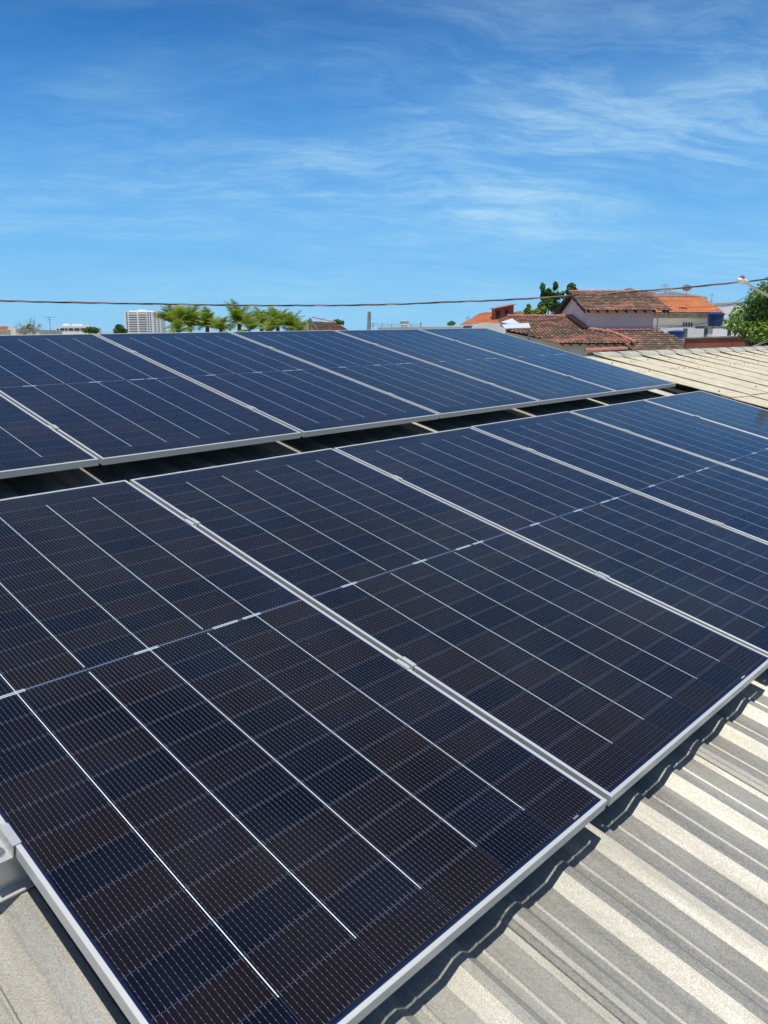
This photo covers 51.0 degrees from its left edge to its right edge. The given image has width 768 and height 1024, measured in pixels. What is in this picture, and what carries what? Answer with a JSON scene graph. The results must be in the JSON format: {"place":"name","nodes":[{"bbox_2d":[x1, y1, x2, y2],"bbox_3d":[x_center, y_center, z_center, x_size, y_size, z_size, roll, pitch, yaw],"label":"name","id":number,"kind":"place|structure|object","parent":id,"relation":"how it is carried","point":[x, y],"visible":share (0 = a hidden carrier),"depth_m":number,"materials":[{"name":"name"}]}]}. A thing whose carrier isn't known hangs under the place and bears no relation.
{"place":"outdoors","nodes":[
{"label":"outdoors","id":0,"kind":"place"},
{"bbox_2d":[0,326,15,334],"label":"orange roofed house","id":1,"kind":"structure","parent":0,"point":[11,331],"depth_m":78.38,"materials":[{"name":"paint"}]},
{"bbox_2d":[16,329,61,334],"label":"shed","id":2,"kind":"structure","parent":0,"point":[40,332],"depth_m":139.59,"materials":[{"name":"grey concrete"}]},
{"bbox_2d":[55,324,101,334],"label":"building","id":3,"kind":"structure","parent":0,"point":[71,328],"depth_m":253.58,"materials":[{"name":"white paint"}]},
{"bbox_2d":[124,309,165,332],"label":"residential tower","id":4,"kind":"structure","parent":0,"point":[142,321],"depth_m":779.00,"materials":[{"name":"white paint"}]},
{"bbox_2d":[304,316,347,330],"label":"brown roofed house","id":5,"kind":"structure","parent":0,"point":[322,325],"depth_m":61.19,"materials":[{"name":"tile"}]},
{"bbox_2d":[0,0,767,332],"label":"sky","id":6,"kind":"structure","parent":0,"point":[261,152],"materials":[{"name":"blue"}]},
{"bbox_2d":[377,326,462,329],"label":"white building","id":7,"kind":"structure","parent":0,"point":[424,327],"depth_m":116.97,"materials":[{"name":"paint"}]},
{"bbox_2d":[372,323,420,326],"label":"roof railing","id":8,"kind":"object","parent":7,"relation":"on","point":[391,325],"visible":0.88,"depth_m":115.92,"materials":[{"name":"grey metal"}]},
{"bbox_2d":[400,321,408,327],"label":"roof tank","id":9,"kind":"object","parent":7,"relation":"on","point":[405,322],"visible":0.93,"depth_m":116.85,"materials":[{"name":"white paint"}]},
{"bbox_2d":[471,323,505,332],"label":"arched wall","id":10,"kind":"structure","parent":0,"point":[495,327],"depth_m":35.09,"materials":[{"name":"white paint"}]},
{"bbox_2d":[460,304,523,327],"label":"orange roofed house","id":11,"kind":"structure","parent":0,"point":[498,313],"depth_m":66.58,"materials":[{"name":"tile"}]},
{"bbox_2d":[501,319,530,340],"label":"porch roof","id":12,"kind":"structure","parent":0,"point":[511,324],"depth_m":42.43,"materials":[{"name":"white metal"}]},
{"bbox_2d":[553,290,672,343],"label":"pink house","id":13,"kind":"structure","parent":0,"point":[630,310],"depth_m":45.03,"materials":[{"name":"tile"}]},
{"bbox_2d":[651,290,668,294],"bbox_3d":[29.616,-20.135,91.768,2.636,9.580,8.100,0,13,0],"label":"warehouse","id":14,"kind":"structure","parent":0,"point":[654,292],"depth_m":86.83,"materials":[{"name":"white metal"}]},
{"bbox_2d":[667,330,685,338],"bbox_3d":[17.727,-10.744,48.833,1.094,0.530,1.095,0,13,0],"label":"water tank","id":15,"kind":"object","parent":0,"point":[679,334],"visible":0.89,"depth_m":48.44,"materials":[{"name":"blue plastic"}]},
{"bbox_2d":[654,290,708,299],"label":"white building","id":16,"kind":"structure","parent":0,"point":[672,293],"depth_m":82.14,"materials":[{"name":"paint"}]},
{"bbox_2d":[712,301,753,336],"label":"white building","id":17,"kind":"structure","parent":0,"point":[727,309],"depth_m":92.21,"materials":[{"name":"paint"}]},
{"label":"ground","id":18,"kind":"structure","parent":0,"visible":0},
{"bbox_2d":[16,324,33,334],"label":"tree","id":19,"kind":"object","parent":18,"relation":"on","point":[26,329],"visible":0.33,"depth_m":116.53,"materials":[{"name":"green plant"}]},
{"bbox_2d":[13,316,42,334],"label":"bare tree","id":20,"kind":"object","parent":18,"relation":"on","point":[29,331],"visible":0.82,"depth_m":97.48,"materials":[{"name":"beige plant"}]},
{"bbox_2d":[82,326,99,333],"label":"tree","id":21,"kind":"object","parent":18,"relation":"on","point":[90,330],"visible":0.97,"depth_m":174.83,"materials":[{"name":"green plant"}]},
{"bbox_2d":[113,324,127,333],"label":"tree","id":22,"kind":"object","parent":18,"relation":"on","point":[119,328],"visible":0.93,"depth_m":106.78,"materials":[{"name":"green plant"}]},
{"bbox_2d":[152,305,186,332],"bbox_3d":[-13.195,-9.664,51.136,2.700,6.919,2.501,-2,13,-11],"label":"palm tree","id":23,"kind":"object","parent":18,"relation":"on","point":[162,315],"visible":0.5,"depth_m":50.11,"materials":[{"name":"green plant"}]},
{"bbox_2d":[162,314,195,332],"bbox_3d":[-11.676,-8.221,46.323,2.024,6.199,2.044,12,17,42],"label":"palm tree","id":24,"kind":"object","parent":18,"relation":"on","point":[176,323],"visible":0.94,"depth_m":45.68,"materials":[{"name":"green plant"}]},
{"bbox_2d":[163,306,215,331],"bbox_3d":[-11.604,-9.177,49.205,2.910,6.816,3.164,9,15,35],"label":"tree","id":25,"kind":"object","parent":18,"relation":"on","point":[191,317],"visible":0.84,"depth_m":48.21,"materials":[{"name":"green plant"}]},
{"bbox_2d":[193,306,223,331],"bbox_3d":[-10.840,-9.343,50.121,2.336,6.734,2.527,0,13,0],"label":"palm tree","id":26,"kind":"object","parent":18,"relation":"on","point":[208,314],"visible":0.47,"depth_m":49.21,"materials":[{"name":"green plant"}]},
{"bbox_2d":[206,316,235,331],"bbox_3d":[-9.628,-8.639,48.336,1.559,6.132,1.956,8,15,32],"label":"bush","id":27,"kind":"object","parent":18,"relation":"on","point":[218,324],"visible":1,"depth_m":47.66,"materials":[{"name":"green plant"}]},
{"bbox_2d":[220,299,263,330],"bbox_3d":[-9.083,-9.829,51.273,3.001,7.178,3.019,9,15,35],"label":"tree","id":28,"kind":"object","parent":18,"relation":"on","point":[235,313],"visible":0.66,"depth_m":50.14,"materials":[{"name":"green plant"}]},
{"bbox_2d":[236,313,260,331],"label":"palm tree","id":29,"kind":"object","parent":18,"relation":"on","point":[250,324],"visible":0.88,"depth_m":48.58,"materials":[{"name":"green plant"}]},
{"bbox_2d":[246,306,268,330],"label":"palm tree","id":30,"kind":"object","parent":18,"relation":"on","point":[261,315],"visible":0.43,"depth_m":52.21,"materials":[{"name":"green plant"}]},
{"bbox_2d":[254,318,283,330],"bbox_3d":[-6.824,-8.569,48.301,1.876,6.012,1.787,0,13,0],"label":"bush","id":31,"kind":"object","parent":18,"relation":"on","point":[271,325],"visible":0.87,"depth_m":47.58,"materials":[{"name":"green plant"}]},
{"bbox_2d":[259,306,293,330],"bbox_3d":[-6.577,-9.636,51.235,2.595,6.814,2.595,0,13,0],"label":"palm tree","id":32,"kind":"object","parent":18,"relation":"on","point":[273,313],"visible":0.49,"depth_m":50.23,"materials":[{"name":"green plant"}]},
{"bbox_2d":[276,310,309,330],"bbox_3d":[-5.551,-9.279,50.321,2.202,6.521,2.285,9,16,35],"label":"palm tree","id":33,"kind":"object","parent":18,"relation":"on","point":[289,320],"visible":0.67,"depth_m":49.33,"materials":[{"name":"green plant"}]},
{"bbox_2d":[285,318,309,330],"bbox_3d":[-5.119,-8.775,49.169,1.750,6.033,1.584,0,13,0],"label":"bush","id":34,"kind":"object","parent":18,"relation":"on","point":[300,326],"visible":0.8,"depth_m":48.71,"materials":[{"name":"green plant"}]},
{"bbox_2d":[333,318,343,324],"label":"tree","id":35,"kind":"object","parent":18,"relation":"on","point":[340,322],"visible":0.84,"depth_m":69.83,"materials":[{"name":"green plant"}]},
{"bbox_2d":[367,312,370,329],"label":"pole","id":36,"kind":"object","parent":18,"relation":"on","point":[369,321],"visible":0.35,"depth_m":68.03,"materials":[{"name":"grey concrete"}]},
{"bbox_2d":[0,386,767,1023],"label":"metal roofed building","id":37,"kind":"structure","parent":18,"relation":"on","point":[644,900],"depth_m":1.80,"materials":[{"name":"metal"}]},
{"bbox_2d":[0,855,34,902],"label":"mounting rail","id":38,"kind":"object","parent":37,"relation":"attached to","point":[15,879],"depth_m":1.60,"materials":[{"name":"metal"}]},
{"bbox_2d":[0,823,21,864],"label":"end clamp","id":39,"kind":"object","parent":38,"relation":"attached to","point":[9,839],"visible":1,"depth_m":1.57,"materials":[{"name":"metal"}]},
{"bbox_2d":[395,656,415,670],"bbox_3d":[0.063,0.452,2.379,0.040,0.020,0.050,-13,31,-44],"label":"clamp","id":40,"kind":"object","parent":38,"relation":"attached to","point":[405,662],"visible":0.95,"depth_m":2.37,"materials":[{"name":"metal"}]},
{"bbox_2d":[130,448,767,805],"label":"solar panel","id":41,"kind":"object","parent":38,"relation":"attached to","point":[600,686],"visible":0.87,"depth_m":2.79,"materials":[{"name":"glass"}]},
{"bbox_2d":[334,427,767,655],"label":"solar panel","id":42,"kind":"object","parent":38,"relation":"on","point":[708,574],"visible":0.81,"depth_m":3.75,"materials":[{"name":"glass"}]},
{"bbox_2d":[594,571,609,579],"bbox_3d":[0.861,0.258,3.190,0.050,0.020,0.040,27,28,37],"label":"clamp","id":43,"kind":"object","parent":38,"relation":"attached to","point":[601,575],"visible":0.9,"depth_m":3.18,"materials":[{"name":"metal"}]},
{"bbox_2d":[470,411,767,543],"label":"solar panel","id":44,"kind":"object","parent":38,"relation":"on","point":[736,500],"visible":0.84,"depth_m":4.76,"materials":[{"name":"glass"}]},
{"bbox_2d":[570,400,767,479],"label":"solar panel","id":45,"kind":"object","parent":38,"relation":"attached to","point":[740,450],"visible":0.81,"depth_m":5.73,"materials":[{"name":"glass"}]},
{"bbox_2d":[712,520,724,525],"bbox_3d":[1.657,0.063,4.002,0.050,0.020,0.040,27,28,37],"label":"clamp","id":46,"kind":"object","parent":38,"relation":"attached to","point":[718,523],"visible":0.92,"depth_m":4.00,"materials":[{"name":"metal"}]},
{"bbox_3d":[0.846,-0.291,4.714,0.084,0.085,7.044,27,28,37],"label":"rail","id":47,"kind":"object","parent":37,"relation":"on","visible":0},
{"bbox_2d":[184,518,199,526],"bbox_3d":[-0.728,0.044,3.054,0.050,0.020,0.040,27,28,36],"label":"clamp","id":48,"kind":"object","parent":47,"relation":"attached to","point":[192,521],"visible":0.89,"depth_m":3.05,"materials":[{"name":"metal"}]},
{"bbox_2d":[0,480,606,1023],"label":"solar panel","id":49,"kind":"object","parent":47,"relation":"on","point":[234,788],"visible":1,"depth_m":1.85,"materials":[{"name":"glass"}]},
{"bbox_2d":[390,475,402,480],"bbox_3d":[0.057,-0.158,3.875,0.050,0.020,0.040,26,27,35],"label":"clamp","id":50,"kind":"object","parent":47,"relation":"attached to","point":[395,477],"visible":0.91,"depth_m":3.87,"materials":[{"name":"metal"}]},
{"bbox_2d":[644,391,767,438],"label":"solar panel","id":51,"kind":"object","parent":47,"relation":"on","point":[751,419],"visible":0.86,"depth_m":6.66,"materials":[{"name":"glass"}]},
{"bbox_3d":[0.012,-0.721,5.425,0.084,0.085,7.044,27,28,37],"label":"rail","id":52,"kind":"object","parent":37,"relation":"on","visible":0},
{"bbox_2d":[0,394,98,478],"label":"solar panel","id":53,"kind":"object","parent":52,"relation":"on","point":[27,440],"visible":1,"depth_m":3.51,"materials":[{"name":"glass"}]},
{"bbox_2d":[46,425,58,430],"bbox_3d":[-1.553,-0.391,3.775,0.040,0.020,0.050,-13,31,-43],"label":"clamp","id":54,"kind":"object","parent":52,"relation":"attached to","point":[54,427],"visible":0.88,"depth_m":3.77,"materials":[{"name":"metal"}]},
{"bbox_2d":[0,334,300,464],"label":"solar panel","id":55,"kind":"object","parent":52,"relation":"on","point":[99,398],"visible":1,"depth_m":4.33,"materials":[{"name":"glass"}]},
{"bbox_2d":[96,332,439,436],"bbox_3d":[-0.843,-0.925,5.408,2.273,0.032,1.134,27,28,37],"label":"solar panel","id":56,"kind":"object","parent":52,"relation":"on","point":[302,397],"visible":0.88,"depth_m":5.23,"materials":[{"name":"glass"}]},
{"bbox_2d":[230,330,539,417],"bbox_3d":[-0.049,-1.122,6.222,2.273,0.030,1.134,27,28,37],"label":"solar panel","id":57,"kind":"object","parent":52,"relation":"on","point":[441,391],"visible":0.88,"depth_m":6.07,"materials":[{"name":"glass"}]},
{"bbox_2d":[335,329,615,404],"bbox_3d":[0.748,-1.317,7.035,2.273,0.032,1.134,27,28,37],"label":"solar panel","id":58,"kind":"object","parent":52,"relation":"on","point":[541,385],"visible":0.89,"depth_m":6.89,"materials":[{"name":"glass"}]},
{"bbox_2d":[419,328,675,393],"bbox_3d":[1.543,-1.512,7.847,2.273,0.031,1.134,27,28,37],"label":"solar panel","id":59,"kind":"object","parent":52,"relation":"on","point":[600,373],"visible":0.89,"depth_m":7.72,"materials":[{"name":"glass"}]},
{"bbox_2d":[447,321,455,325],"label":"tree","id":60,"kind":"object","parent":18,"relation":"on","point":[451,323],"visible":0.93,"depth_m":126.57,"materials":[{"name":"green plant"}]},
{"bbox_2d":[523,304,547,316],"bbox_3d":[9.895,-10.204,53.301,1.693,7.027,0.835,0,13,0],"label":"garden shrub","id":61,"kind":"object","parent":18,"relation":"on","point":[537,311],"visible":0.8,"depth_m":52.46,"materials":[{"name":"green plant"}]},
{"bbox_2d":[537,281,564,314],"bbox_3d":[11.424,-11.535,55.699,1.953,8.570,1.403,-6,14,-26],"label":"slim tree","id":62,"kind":"object","parent":18,"relation":"on","point":[552,304],"visible":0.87,"depth_m":54.77,"materials":[{"name":"green plant"}]},
{"bbox_2d":[565,282,577,293],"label":"slim tree","id":63,"kind":"object","parent":18,"relation":"on","point":[571,286],"visible":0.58,"depth_m":55.51,"materials":[{"name":"green plant"}]},
{"bbox_2d":[497,314,683,377],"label":"tile roofed house","id":64,"kind":"structure","parent":18,"relation":"on","point":[563,332],"depth_m":43.38,"materials":[{"name":"tile"}]},
{"bbox_2d":[584,345,767,409],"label":"cream roofed shed","id":65,"kind":"structure","parent":18,"relation":"on","point":[737,373],"depth_m":9.55,"materials":[{"name":"beige metal"}]},
{"bbox_2d":[653,295,723,336],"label":"orange roofed house","id":66,"kind":"structure","parent":18,"relation":"on","point":[676,316],"depth_m":58.21,"materials":[{"name":"tile"}]},
{"bbox_2d":[683,328,687,336],"bbox_3d":[20.938,-12.454,55.992,0.300,0.593,0.036,0,13,0],"label":"window","id":67,"kind":"structure","parent":66,"relation":"in","point":[684,329],"depth_m":55.95,"materials":[{"name":"concrete"}]},
{"bbox_2d":[682,285,690,294],"bbox_3d":[21.770,-15.918,57.976,0.646,0.810,0.527,0,13,0],"label":"satellite dish","id":68,"kind":"object","parent":66,"relation":"attached to","point":[686,289],"visible":0.81,"depth_m":57.92,"materials":[{"name":"paint"}]},
{"bbox_2d":[695,326,730,336],"bbox_3d":[21.958,-9.666,54.249,1.900,5.549,1.500,0,13,0],"label":"tank stand","id":69,"kind":"object","parent":18,"relation":"on","point":[705,328],"visible":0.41,"depth_m":53.07,"materials":[{"name":"concrete"}]},
{"bbox_2d":[707,312,724,325],"bbox_3d":[22.008,-12.820,53.491,1.158,0.930,1.158,0,13,0],"label":"water tank","id":70,"kind":"object","parent":69,"relation":"on","point":[713,316],"visible":0.89,"depth_m":53.12,"materials":[{"name":"blue plastic"}]},
{"bbox_2d":[684,335,754,371],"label":"red wall","id":71,"kind":"structure","parent":18,"relation":"on","point":[707,342],"depth_m":40.01,"materials":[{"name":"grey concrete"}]},
{"bbox_2d":[720,277,767,345],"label":"leafy tree","id":72,"kind":"object","parent":18,"relation":"on","point":[751,324],"visible":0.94,"depth_m":32.96,"materials":[{"name":"green plant"}]},
{"label":"street","id":73,"kind":"structure","parent":0,"visible":0},
{"bbox_3d":[10.065,-3.079,18.781,1.100,8.200,0.320,0,13,0],"label":"utility pole","id":74,"kind":"object","parent":73,"relation":"on","visible":0},
{"bbox_2d":[0,278,767,305],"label":"twisted cable","id":75,"kind":"object","parent":74,"relation":"attached to","point":[376,304],"visible":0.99,"depth_m":17.55,"materials":[{"name":"black rubber"}]},
{"bbox_2d":[598,312,765,330],"bbox_3d":[10.758,-7.457,31.635,0.011,0.686,27.036,1,13,3],"label":"service wire","id":76,"kind":"object","parent":74,"relation":"attached to","point":[694,324],"visible":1,"depth_m":26.72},
{"bbox_2d":[671,298,765,307],"bbox_3d":[14.633,-10.057,37.867,0.014,1.140,41.236,3,13,12],"label":"service wire","id":77,"kind":"object","parent":74,"relation":"attached to","point":[714,306],"visible":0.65,"depth_m":33.24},
{"bbox_2d":[737,275,767,296],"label":"street lamp","id":78,"kind":"object","parent":74,"relation":"attached to","point":[742,280],"visible":1,"depth_m":17.53,"materials":[{"name":"metal"}]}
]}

